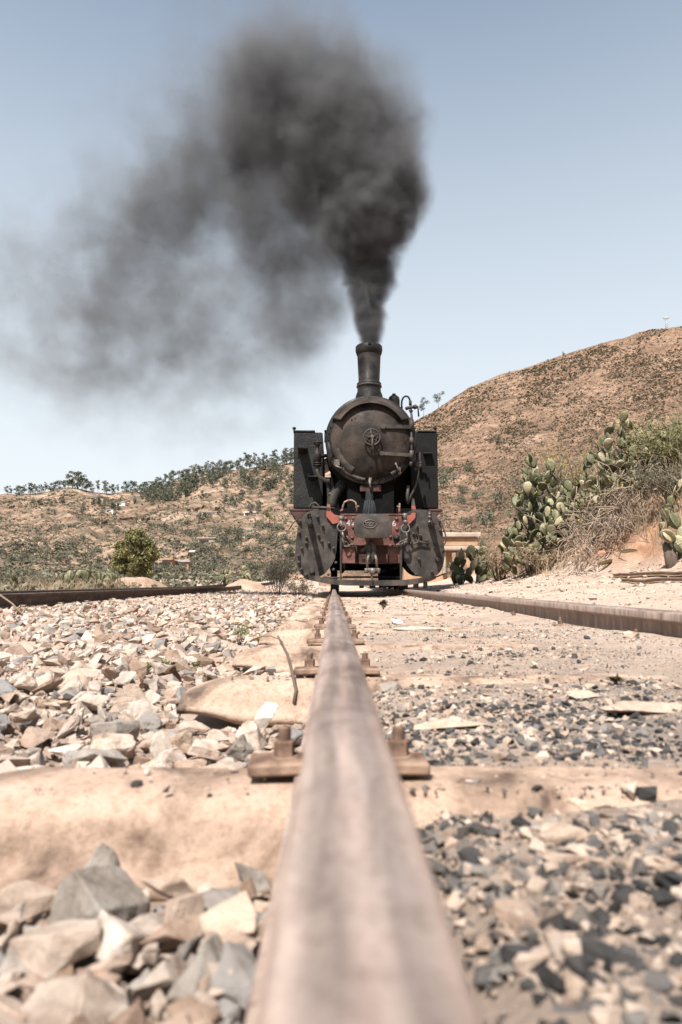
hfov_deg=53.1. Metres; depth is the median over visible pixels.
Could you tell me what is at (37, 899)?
rock
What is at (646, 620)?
rail
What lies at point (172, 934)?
ballast stone
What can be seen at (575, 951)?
cinders
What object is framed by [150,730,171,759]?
ballast stone
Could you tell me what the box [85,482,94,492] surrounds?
eucalyptus tree
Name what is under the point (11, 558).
bush
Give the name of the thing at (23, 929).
ballast stone
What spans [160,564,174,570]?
bush
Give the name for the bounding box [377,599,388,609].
weed
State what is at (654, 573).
discarded rail
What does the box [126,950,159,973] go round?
ballast stone
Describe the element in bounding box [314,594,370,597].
steel sleeper
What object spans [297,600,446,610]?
steel sleeper
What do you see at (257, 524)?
bush
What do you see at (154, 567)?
bush
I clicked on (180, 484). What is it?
wood tree
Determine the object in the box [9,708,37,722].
rock
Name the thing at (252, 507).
wood tree
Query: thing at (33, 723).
ballast stone
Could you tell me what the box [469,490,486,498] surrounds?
bush
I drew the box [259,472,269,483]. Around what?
wood tree
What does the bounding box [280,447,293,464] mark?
eucalyptus tree
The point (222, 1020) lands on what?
ballast stone
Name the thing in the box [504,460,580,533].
dark bush
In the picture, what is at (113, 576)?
prickly pear
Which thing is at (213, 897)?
ballast stone
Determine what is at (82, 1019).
ballast stone
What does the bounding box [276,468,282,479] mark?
wood tree
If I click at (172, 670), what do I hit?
ballast stone
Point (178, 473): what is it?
eucalyptus tree
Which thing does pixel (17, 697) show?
ballast stone
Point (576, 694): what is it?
flat stone
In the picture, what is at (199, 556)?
undergrowth
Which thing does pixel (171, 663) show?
weed
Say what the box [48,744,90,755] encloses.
ballast stone
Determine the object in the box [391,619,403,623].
white stone
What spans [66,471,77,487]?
eucalyptus tree
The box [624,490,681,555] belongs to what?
dry grass
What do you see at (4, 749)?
ballast stone
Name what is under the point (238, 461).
eucalyptus tree
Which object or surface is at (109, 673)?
ballast stone
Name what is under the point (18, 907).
ballast stone
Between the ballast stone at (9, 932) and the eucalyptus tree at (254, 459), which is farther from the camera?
the eucalyptus tree at (254, 459)
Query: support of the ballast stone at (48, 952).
on the ground at (514, 1000)
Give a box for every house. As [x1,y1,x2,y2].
[106,509,114,513]
[116,502,126,505]
[159,558,177,566]
[175,560,194,568]
[188,550,198,555]
[197,537,216,544]
[201,511,218,516]
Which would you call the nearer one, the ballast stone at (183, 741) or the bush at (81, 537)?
the ballast stone at (183, 741)
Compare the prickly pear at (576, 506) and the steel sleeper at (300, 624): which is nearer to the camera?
the steel sleeper at (300, 624)
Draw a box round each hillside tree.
[95,495,102,505]
[100,498,107,508]
[106,497,114,507]
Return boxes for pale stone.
[622,630,637,637]
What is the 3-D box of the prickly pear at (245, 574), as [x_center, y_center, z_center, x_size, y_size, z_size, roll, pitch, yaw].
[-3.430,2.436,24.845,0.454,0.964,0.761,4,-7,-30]
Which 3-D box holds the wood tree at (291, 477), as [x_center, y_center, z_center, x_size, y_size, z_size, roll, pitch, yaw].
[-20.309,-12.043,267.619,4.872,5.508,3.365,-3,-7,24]
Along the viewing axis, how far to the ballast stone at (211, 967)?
0.44 m
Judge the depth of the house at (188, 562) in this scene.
69.69 m
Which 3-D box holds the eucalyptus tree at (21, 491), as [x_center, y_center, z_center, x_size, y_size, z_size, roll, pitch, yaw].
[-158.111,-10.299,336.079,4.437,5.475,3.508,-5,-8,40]
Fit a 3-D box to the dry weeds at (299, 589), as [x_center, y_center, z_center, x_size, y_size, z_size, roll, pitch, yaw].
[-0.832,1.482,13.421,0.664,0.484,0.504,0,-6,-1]
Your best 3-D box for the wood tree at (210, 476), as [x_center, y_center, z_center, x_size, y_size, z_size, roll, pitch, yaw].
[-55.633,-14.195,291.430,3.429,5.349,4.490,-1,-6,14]
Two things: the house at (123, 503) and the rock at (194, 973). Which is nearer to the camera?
the rock at (194, 973)
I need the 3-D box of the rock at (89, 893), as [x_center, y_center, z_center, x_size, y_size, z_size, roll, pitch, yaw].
[-0.197,0.332,0.555,0.077,0.097,0.126,2,-6,-18]
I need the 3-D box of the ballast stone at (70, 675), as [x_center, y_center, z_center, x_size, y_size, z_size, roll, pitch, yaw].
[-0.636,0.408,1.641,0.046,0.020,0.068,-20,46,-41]
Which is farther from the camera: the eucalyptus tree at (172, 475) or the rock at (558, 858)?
the eucalyptus tree at (172, 475)
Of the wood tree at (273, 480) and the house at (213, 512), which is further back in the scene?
the wood tree at (273, 480)
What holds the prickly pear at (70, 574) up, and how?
on the ground at (514, 1000)
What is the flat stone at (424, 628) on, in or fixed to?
on the steel sleeper at (293, 636)
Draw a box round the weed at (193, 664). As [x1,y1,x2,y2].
[190,661,201,667]
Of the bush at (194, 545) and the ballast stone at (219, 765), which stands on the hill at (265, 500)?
the bush at (194, 545)
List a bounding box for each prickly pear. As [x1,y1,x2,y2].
[1,570,18,590]
[55,570,80,584]
[76,565,102,585]
[101,568,124,586]
[217,568,232,584]
[239,566,252,580]
[450,539,504,584]
[498,453,574,574]
[500,503,590,572]
[540,476,607,545]
[556,487,612,529]
[571,411,645,508]
[626,431,681,490]
[659,479,681,529]
[659,512,681,568]
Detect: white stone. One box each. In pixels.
[253,702,277,733]
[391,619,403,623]
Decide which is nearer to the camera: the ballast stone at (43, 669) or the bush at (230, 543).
the ballast stone at (43, 669)
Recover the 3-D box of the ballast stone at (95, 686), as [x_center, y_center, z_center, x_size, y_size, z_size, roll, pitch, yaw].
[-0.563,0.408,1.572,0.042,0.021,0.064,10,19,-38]
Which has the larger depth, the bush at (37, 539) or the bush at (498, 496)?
the bush at (37, 539)
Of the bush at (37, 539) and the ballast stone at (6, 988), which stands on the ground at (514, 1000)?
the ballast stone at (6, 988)
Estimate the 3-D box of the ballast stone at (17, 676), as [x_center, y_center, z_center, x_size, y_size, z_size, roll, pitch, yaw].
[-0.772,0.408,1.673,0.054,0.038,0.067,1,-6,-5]
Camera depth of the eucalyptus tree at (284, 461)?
338.24 m
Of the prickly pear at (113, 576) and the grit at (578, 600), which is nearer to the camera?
the grit at (578, 600)
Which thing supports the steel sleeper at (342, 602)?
on the ground at (514, 1000)
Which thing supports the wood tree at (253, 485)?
on the hill at (265, 500)
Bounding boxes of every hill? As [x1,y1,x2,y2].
[0,462,330,579]
[319,326,681,586]
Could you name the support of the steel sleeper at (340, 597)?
on the ground at (514, 1000)
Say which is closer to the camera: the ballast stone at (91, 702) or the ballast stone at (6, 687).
the ballast stone at (91, 702)
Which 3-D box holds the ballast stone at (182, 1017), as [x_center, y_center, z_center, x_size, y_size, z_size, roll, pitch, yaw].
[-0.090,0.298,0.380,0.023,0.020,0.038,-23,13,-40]
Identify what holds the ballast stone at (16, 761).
on the ground at (514, 1000)
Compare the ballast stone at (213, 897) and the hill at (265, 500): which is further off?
the hill at (265, 500)
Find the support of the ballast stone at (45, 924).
on the ground at (514, 1000)
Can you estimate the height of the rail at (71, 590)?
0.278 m
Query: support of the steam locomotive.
on the rail at (357, 928)
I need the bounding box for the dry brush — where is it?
[0,565,61,583]
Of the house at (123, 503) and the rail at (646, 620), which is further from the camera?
the house at (123, 503)
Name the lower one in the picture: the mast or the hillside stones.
the hillside stones
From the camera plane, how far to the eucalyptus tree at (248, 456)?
338.18 m
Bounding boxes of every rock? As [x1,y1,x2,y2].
[0,879,56,922]
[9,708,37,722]
[20,973,128,1023]
[48,865,149,923]
[71,749,127,761]
[84,842,120,867]
[90,720,139,740]
[131,952,186,1001]
[141,877,194,898]
[167,932,226,1002]
[187,739,226,760]
[199,891,256,943]
[234,862,271,894]
[379,681,402,691]
[428,611,445,615]
[540,851,614,865]
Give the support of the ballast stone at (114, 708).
on the ground at (514, 1000)
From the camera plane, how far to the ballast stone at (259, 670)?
2.05 m
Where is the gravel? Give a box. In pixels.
[408,559,681,606]
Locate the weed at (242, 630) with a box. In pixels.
[226,620,252,644]
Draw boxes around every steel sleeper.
[0,726,681,901]
[37,602,68,606]
[176,653,668,725]
[232,629,639,674]
[259,617,568,644]
[274,611,515,630]
[285,607,484,621]
[292,603,462,615]
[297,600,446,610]
[302,599,434,606]
[305,597,423,604]
[307,596,415,602]
[309,595,408,601]
[311,594,402,599]
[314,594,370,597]
[315,593,397,597]
[323,592,365,592]
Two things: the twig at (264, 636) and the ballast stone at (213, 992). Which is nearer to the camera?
the ballast stone at (213, 992)
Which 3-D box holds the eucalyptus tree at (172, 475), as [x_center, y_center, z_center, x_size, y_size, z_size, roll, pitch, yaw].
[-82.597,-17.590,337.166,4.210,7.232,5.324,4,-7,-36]
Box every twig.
[0,594,22,614]
[252,635,282,641]
[277,635,297,702]
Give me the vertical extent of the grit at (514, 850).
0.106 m
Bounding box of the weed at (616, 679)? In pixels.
[605,673,625,684]
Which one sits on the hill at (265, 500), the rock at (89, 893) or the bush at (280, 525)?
the bush at (280, 525)
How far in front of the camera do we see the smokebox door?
10.40 m
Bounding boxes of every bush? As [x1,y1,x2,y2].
[2,541,20,548]
[6,553,31,564]
[20,544,48,553]
[32,536,44,541]
[37,554,66,562]
[48,524,63,529]
[52,537,79,548]
[74,533,91,541]
[83,547,102,555]
[89,517,105,524]
[104,528,120,535]
[146,521,171,529]
[151,564,168,571]
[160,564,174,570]
[161,527,178,534]
[170,517,194,526]
[172,563,186,571]
[178,563,199,571]
[182,529,203,535]
[186,540,207,548]
[194,561,219,570]
[195,511,211,522]
[200,544,224,553]
[210,525,233,535]
[210,553,223,562]
[216,558,240,571]
[217,533,230,543]
[217,539,238,549]
[230,525,243,532]
[232,532,254,541]
[241,543,264,556]
[242,558,263,570]
[250,561,272,572]
[251,548,297,594]
[252,519,272,528]
[255,531,276,542]
[269,523,283,530]
[272,533,289,544]
[275,543,294,555]
[281,559,295,570]
[438,465,452,472]
[438,470,458,488]
[443,561,467,577]
[449,494,468,505]
[457,484,470,493]
[457,515,472,524]
[463,465,474,470]
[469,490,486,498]
[470,537,520,581]
[476,511,495,524]
[486,448,607,518]
[488,435,501,442]
[489,489,504,503]
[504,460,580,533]
[508,542,570,569]
[521,439,615,506]
[587,435,643,476]
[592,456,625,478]
[609,411,681,467]
[619,417,681,475]
[624,458,681,500]
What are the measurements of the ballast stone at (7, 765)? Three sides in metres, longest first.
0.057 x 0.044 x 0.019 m
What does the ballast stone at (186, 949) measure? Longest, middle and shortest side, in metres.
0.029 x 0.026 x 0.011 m
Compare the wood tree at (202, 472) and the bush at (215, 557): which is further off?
the wood tree at (202, 472)
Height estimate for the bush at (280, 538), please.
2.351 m
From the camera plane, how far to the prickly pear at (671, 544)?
7.63 m
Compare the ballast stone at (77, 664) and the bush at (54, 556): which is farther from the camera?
the bush at (54, 556)
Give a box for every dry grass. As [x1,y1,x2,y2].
[0,574,175,590]
[492,469,628,578]
[567,395,681,545]
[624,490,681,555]
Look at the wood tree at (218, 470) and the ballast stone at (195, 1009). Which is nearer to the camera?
the ballast stone at (195, 1009)
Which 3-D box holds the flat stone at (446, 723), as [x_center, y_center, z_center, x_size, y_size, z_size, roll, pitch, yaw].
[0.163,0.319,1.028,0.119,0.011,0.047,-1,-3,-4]
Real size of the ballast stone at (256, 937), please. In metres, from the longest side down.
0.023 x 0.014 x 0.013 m
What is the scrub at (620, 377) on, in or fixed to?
on the hill at (541, 435)
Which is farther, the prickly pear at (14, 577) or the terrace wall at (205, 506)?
the terrace wall at (205, 506)
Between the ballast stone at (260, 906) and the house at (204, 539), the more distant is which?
the house at (204, 539)
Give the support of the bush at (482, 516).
on the hill at (541, 435)
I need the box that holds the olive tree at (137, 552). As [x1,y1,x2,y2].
[109,527,161,576]
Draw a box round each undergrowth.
[0,533,301,579]
[0,567,274,590]
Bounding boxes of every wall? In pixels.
[5,504,26,507]
[96,520,136,524]
[115,516,152,520]
[141,507,190,511]
[190,505,221,510]
[402,532,480,582]
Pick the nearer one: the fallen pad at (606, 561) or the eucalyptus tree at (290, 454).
the fallen pad at (606, 561)
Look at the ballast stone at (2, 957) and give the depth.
0.47 m
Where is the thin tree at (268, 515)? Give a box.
[262,506,274,532]
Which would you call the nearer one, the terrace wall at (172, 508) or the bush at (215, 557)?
the bush at (215, 557)
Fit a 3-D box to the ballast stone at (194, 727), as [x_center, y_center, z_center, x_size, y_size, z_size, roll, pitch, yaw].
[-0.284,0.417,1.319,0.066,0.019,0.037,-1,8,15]
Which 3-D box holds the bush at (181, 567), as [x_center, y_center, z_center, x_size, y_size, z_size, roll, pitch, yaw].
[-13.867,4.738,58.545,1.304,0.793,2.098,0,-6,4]
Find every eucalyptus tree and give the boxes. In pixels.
[18,485,23,494]
[24,483,34,493]
[30,484,38,493]
[38,484,44,493]
[54,480,62,489]
[62,475,71,486]
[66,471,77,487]
[70,471,83,488]
[76,475,87,489]
[81,478,91,488]
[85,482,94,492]
[102,482,111,494]
[108,484,115,492]
[121,480,130,491]
[124,480,134,491]
[129,481,137,491]
[153,477,164,486]
[169,470,176,480]
[173,470,183,480]
[179,469,187,478]
[186,465,197,473]
[191,464,201,472]
[206,461,214,470]
[225,460,232,471]
[236,458,248,469]
[243,454,253,469]
[252,452,257,463]
[278,453,286,464]
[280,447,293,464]
[284,450,293,463]
[287,447,293,460]
[419,397,429,416]
[433,391,445,405]
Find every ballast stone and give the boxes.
[0,679,17,694]
[0,703,21,715]
[0,714,10,727]
[0,745,14,753]
[0,754,30,766]
[0,759,18,772]
[0,911,21,936]
[0,919,18,955]
[0,922,19,931]
[0,946,30,974]
[0,951,4,964]
[0,968,23,995]
[0,982,18,995]
[0,994,27,1022]
[7,679,22,689]
[9,919,101,980]
[10,692,29,702]
[11,672,26,680]
[11,984,32,1003]
[14,675,37,690]
[14,902,23,910]
[16,765,47,769]
[16,973,43,988]
[18,714,39,729]
[19,726,57,747]
[19,924,41,934]
[26,671,33,677]
[29,749,45,765]
[31,677,62,693]
[34,666,49,673]
[36,671,54,693]
[37,922,50,927]
[40,717,59,731]
[44,699,70,708]
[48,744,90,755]
[56,713,79,738]
[57,675,85,693]
[62,750,78,766]
[64,668,88,689]
[70,691,96,705]
[70,1014,89,1023]
[71,661,82,668]
[71,702,91,715]
[73,693,110,710]
[73,955,98,971]
[76,761,129,767]
[84,712,117,725]
[85,954,132,974]
[86,753,110,767]
[87,680,101,694]
[90,733,136,759]
[90,910,149,962]
[92,969,120,984]
[97,706,112,722]
[102,666,118,680]
[109,696,136,708]
[109,704,118,718]
[110,997,147,1023]
[112,671,135,685]
[117,699,158,718]
[120,710,140,719]
[121,715,146,734]
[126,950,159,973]
[127,685,148,699]
[127,952,145,968]
[127,968,149,1002]
[129,913,164,934]
[132,745,142,759]
[137,711,161,731]
[137,735,150,751]
[138,913,205,949]
[140,731,155,738]
[141,942,159,965]
[150,661,172,674]
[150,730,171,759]
[150,989,167,1021]
[153,747,186,767]
[154,713,169,719]
[159,946,198,959]
[160,698,177,706]
[161,718,168,724]
[161,1011,189,1023]
[163,998,197,1020]
[165,665,180,681]
[165,892,204,922]
[166,994,221,1023]
[170,730,194,753]
[171,757,207,767]
[175,686,186,702]
[177,934,204,960]
[178,720,210,733]
[178,967,185,975]
[180,973,209,992]
[190,756,216,764]
[193,990,219,1009]
[193,1019,210,1023]
[197,881,218,892]
[200,739,219,745]
[201,763,231,767]
[202,886,241,910]
[206,961,218,978]
[208,969,232,997]
[212,941,256,1009]
[214,994,244,1019]
[218,1016,233,1023]
[220,929,256,951]
[222,670,242,676]
[223,760,247,767]
[224,734,253,760]
[235,721,267,752]
[240,876,255,897]
[241,665,265,674]
[249,927,260,945]
[250,892,269,901]
[253,900,268,913]
[256,911,262,924]
[256,915,266,940]
[268,728,298,744]
[273,672,290,674]
[291,727,303,745]
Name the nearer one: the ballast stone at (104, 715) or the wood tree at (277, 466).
the ballast stone at (104, 715)
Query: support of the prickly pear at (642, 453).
on the ground at (514, 1000)
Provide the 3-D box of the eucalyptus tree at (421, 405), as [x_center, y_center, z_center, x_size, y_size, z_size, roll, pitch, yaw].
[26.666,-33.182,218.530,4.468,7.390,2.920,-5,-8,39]
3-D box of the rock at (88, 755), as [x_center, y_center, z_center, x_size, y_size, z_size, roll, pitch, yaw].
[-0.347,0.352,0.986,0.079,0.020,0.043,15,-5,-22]
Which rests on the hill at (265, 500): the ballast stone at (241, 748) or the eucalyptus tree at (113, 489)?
the eucalyptus tree at (113, 489)
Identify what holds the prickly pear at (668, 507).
on the ground at (514, 1000)
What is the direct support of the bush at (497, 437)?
on the hill at (541, 435)
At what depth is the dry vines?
10.14 m
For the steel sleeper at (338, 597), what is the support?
on the ground at (514, 1000)
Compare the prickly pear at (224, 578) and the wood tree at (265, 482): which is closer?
the prickly pear at (224, 578)
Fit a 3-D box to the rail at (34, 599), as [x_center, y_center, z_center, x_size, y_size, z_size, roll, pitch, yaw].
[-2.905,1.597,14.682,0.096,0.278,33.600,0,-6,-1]
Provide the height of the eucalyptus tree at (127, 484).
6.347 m
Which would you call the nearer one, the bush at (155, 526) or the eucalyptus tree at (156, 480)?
the bush at (155, 526)
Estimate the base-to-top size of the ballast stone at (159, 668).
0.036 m
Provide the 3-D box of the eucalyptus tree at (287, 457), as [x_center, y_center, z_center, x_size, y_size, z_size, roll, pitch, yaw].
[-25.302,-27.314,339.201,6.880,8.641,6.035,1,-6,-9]
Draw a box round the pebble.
[492,898,539,932]
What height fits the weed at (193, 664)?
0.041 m
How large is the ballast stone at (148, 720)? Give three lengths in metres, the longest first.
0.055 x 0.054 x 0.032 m
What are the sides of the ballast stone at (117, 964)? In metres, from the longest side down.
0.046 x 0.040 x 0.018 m
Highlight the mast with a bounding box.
[663,317,668,329]
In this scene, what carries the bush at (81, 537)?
on the hill at (265, 500)
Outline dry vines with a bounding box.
[524,422,681,573]
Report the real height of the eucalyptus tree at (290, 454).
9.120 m
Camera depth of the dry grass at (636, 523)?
9.77 m
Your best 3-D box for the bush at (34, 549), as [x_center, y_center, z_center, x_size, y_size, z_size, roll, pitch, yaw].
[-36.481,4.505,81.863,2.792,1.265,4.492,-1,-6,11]
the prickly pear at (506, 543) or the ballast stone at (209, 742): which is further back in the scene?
the prickly pear at (506, 543)
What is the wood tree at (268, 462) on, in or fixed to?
on the hill at (265, 500)
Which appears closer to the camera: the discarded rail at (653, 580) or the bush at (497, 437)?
the discarded rail at (653, 580)
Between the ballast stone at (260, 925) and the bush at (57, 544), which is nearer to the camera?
the ballast stone at (260, 925)
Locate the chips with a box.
[33,603,323,792]
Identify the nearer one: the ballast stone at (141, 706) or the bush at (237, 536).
the ballast stone at (141, 706)
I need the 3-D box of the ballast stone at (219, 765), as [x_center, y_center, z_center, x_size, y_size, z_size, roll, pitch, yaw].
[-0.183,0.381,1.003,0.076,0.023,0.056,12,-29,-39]
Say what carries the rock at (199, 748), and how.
on the ballast at (126, 634)
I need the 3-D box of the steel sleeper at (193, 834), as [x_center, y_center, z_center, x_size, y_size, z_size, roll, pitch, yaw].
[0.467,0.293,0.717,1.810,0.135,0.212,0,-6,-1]
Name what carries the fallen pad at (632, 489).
on the dry vines
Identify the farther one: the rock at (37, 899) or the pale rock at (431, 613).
the pale rock at (431, 613)
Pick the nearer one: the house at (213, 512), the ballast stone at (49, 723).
the ballast stone at (49, 723)
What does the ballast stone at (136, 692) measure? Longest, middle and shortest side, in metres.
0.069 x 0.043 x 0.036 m
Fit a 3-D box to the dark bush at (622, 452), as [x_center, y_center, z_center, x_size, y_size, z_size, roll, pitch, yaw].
[5.049,-0.862,11.671,1.479,1.020,1.342,-3,-7,28]
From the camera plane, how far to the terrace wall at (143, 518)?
210.58 m
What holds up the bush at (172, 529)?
on the hill at (265, 500)
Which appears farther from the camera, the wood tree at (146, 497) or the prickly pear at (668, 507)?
the wood tree at (146, 497)
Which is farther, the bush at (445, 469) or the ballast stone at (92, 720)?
the bush at (445, 469)
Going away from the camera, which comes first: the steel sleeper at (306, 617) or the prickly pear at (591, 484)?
the steel sleeper at (306, 617)
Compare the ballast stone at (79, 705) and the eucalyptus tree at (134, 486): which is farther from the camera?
the eucalyptus tree at (134, 486)
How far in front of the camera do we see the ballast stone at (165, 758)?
1.07 m
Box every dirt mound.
[103,577,166,587]
[225,579,265,589]
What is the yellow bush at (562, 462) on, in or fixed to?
on the ground at (514, 1000)
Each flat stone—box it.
[389,626,448,630]
[412,717,488,729]
[537,822,589,845]
[564,797,618,810]
[566,690,624,698]
[600,701,681,713]
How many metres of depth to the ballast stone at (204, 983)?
0.43 m
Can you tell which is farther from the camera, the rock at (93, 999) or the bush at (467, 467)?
the bush at (467, 467)
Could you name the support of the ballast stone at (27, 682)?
on the ground at (514, 1000)
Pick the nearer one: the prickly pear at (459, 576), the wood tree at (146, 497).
the prickly pear at (459, 576)
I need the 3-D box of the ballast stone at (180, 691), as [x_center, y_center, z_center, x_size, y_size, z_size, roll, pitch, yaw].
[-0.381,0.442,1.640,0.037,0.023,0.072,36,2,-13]
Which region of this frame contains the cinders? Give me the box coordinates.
[341,594,681,1023]
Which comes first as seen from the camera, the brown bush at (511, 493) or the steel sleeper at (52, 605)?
the steel sleeper at (52, 605)
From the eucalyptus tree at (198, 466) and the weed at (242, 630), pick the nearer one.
the weed at (242, 630)
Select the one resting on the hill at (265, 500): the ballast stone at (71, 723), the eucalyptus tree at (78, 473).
the eucalyptus tree at (78, 473)
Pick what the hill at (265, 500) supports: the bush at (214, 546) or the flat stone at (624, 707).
the bush at (214, 546)
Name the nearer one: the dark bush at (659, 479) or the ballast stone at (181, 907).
the ballast stone at (181, 907)
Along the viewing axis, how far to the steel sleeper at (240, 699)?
1.41 m
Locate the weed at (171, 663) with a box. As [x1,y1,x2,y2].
[161,659,176,665]
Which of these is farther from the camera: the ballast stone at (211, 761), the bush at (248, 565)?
the bush at (248, 565)
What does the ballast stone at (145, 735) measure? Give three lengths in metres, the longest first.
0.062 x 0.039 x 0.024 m
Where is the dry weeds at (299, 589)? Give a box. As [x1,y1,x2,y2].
[282,576,313,594]
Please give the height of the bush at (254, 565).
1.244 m
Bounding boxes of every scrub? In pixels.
[0,466,297,574]
[414,326,681,539]
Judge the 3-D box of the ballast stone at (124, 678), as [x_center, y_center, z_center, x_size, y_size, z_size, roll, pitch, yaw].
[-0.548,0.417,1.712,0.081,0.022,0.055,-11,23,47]
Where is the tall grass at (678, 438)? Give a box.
[637,397,681,472]
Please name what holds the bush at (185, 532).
on the hill at (265, 500)
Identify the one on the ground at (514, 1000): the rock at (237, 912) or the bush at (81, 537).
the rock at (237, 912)
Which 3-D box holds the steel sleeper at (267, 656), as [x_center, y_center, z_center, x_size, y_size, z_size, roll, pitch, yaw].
[0.507,0.452,2.234,1.695,0.136,0.211,0,-6,-1]
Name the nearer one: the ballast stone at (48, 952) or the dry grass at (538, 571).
the ballast stone at (48, 952)
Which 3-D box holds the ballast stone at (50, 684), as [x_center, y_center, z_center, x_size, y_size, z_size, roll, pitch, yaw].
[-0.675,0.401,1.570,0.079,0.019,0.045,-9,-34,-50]
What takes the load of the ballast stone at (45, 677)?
on the ground at (514, 1000)
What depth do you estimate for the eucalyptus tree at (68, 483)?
335.74 m
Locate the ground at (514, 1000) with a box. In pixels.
[0,468,681,1023]
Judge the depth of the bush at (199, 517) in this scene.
165.02 m
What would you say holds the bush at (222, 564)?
on the hill at (265, 500)
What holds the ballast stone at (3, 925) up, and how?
on the ground at (514, 1000)
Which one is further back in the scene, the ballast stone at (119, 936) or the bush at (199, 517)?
the bush at (199, 517)
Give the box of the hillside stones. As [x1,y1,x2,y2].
[417,332,681,537]
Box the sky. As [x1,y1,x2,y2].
[0,0,681,494]
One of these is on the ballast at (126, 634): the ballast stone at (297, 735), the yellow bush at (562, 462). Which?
the ballast stone at (297, 735)
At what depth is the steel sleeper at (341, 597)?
9.80 m
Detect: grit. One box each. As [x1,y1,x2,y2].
[356,618,681,1023]
[411,544,681,610]
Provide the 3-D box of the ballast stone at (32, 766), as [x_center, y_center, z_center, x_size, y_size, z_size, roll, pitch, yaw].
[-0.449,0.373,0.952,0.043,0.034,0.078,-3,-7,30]
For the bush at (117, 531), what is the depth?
158.71 m
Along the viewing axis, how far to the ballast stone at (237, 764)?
1.05 m
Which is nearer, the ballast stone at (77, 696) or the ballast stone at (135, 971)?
the ballast stone at (135, 971)
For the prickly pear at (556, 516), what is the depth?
11.86 m
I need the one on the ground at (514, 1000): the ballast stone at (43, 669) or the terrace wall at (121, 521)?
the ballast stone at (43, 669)
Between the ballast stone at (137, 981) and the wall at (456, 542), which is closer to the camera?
the ballast stone at (137, 981)
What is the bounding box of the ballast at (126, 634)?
[0,586,330,1023]
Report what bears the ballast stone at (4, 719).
on the ground at (514, 1000)
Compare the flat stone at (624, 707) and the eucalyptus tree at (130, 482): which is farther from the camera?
the eucalyptus tree at (130, 482)
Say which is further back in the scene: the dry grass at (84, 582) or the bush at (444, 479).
the bush at (444, 479)
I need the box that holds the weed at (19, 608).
[13,606,23,614]
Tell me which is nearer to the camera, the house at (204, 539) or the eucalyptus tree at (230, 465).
the house at (204, 539)
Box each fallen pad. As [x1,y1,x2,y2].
[597,558,612,564]
[621,548,636,552]
[631,481,640,494]
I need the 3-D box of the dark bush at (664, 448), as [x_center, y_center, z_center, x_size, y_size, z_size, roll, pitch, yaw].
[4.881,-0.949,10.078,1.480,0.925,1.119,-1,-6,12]
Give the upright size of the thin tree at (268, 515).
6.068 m
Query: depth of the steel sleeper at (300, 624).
3.71 m
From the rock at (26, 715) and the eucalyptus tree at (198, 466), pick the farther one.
the eucalyptus tree at (198, 466)
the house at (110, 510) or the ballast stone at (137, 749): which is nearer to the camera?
the ballast stone at (137, 749)
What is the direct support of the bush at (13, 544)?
on the hill at (265, 500)
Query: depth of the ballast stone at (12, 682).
1.60 m
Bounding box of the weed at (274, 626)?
[259,618,283,631]
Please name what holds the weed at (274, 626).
on the ground at (514, 1000)
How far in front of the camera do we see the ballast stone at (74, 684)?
1.52 m
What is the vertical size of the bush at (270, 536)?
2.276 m
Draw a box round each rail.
[0,582,272,607]
[0,584,226,593]
[245,589,483,1023]
[364,586,681,637]
[612,571,681,577]
[620,577,681,583]
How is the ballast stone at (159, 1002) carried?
on the ground at (514, 1000)
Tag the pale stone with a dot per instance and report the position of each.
(627, 634)
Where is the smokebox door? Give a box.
[331,403,410,478]
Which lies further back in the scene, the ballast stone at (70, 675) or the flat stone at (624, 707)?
the ballast stone at (70, 675)
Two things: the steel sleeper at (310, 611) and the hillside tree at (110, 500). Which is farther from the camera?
the hillside tree at (110, 500)
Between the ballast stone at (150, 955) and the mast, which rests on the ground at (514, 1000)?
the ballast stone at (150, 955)
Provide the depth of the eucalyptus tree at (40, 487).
336.08 m
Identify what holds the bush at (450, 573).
on the ground at (514, 1000)
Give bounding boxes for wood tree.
[143,492,151,501]
[177,480,184,490]
[198,470,206,477]
[198,490,207,499]
[207,473,213,482]
[216,468,222,478]
[236,492,243,502]
[247,480,254,488]
[248,504,256,513]
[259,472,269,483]
[262,480,270,489]
[265,459,270,469]
[266,476,275,488]
[267,461,279,472]
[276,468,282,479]
[285,474,293,485]
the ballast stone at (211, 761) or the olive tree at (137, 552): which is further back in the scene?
the olive tree at (137, 552)
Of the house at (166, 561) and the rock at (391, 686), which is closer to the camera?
the rock at (391, 686)
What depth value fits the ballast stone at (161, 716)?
1.42 m
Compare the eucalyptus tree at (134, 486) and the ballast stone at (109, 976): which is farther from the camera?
the eucalyptus tree at (134, 486)
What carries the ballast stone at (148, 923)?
on the ground at (514, 1000)
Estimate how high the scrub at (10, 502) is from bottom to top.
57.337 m
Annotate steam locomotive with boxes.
[289,340,453,591]
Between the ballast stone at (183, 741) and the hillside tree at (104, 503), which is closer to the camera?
the ballast stone at (183, 741)
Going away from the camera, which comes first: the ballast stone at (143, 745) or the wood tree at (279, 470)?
the ballast stone at (143, 745)
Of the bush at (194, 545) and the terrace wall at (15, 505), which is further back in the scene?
the terrace wall at (15, 505)
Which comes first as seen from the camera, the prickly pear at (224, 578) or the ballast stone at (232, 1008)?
the ballast stone at (232, 1008)
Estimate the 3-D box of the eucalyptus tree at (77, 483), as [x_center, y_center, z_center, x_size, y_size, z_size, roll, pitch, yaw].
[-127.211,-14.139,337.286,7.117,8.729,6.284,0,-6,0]
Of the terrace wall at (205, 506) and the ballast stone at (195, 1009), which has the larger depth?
the terrace wall at (205, 506)
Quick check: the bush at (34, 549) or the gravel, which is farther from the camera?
the bush at (34, 549)

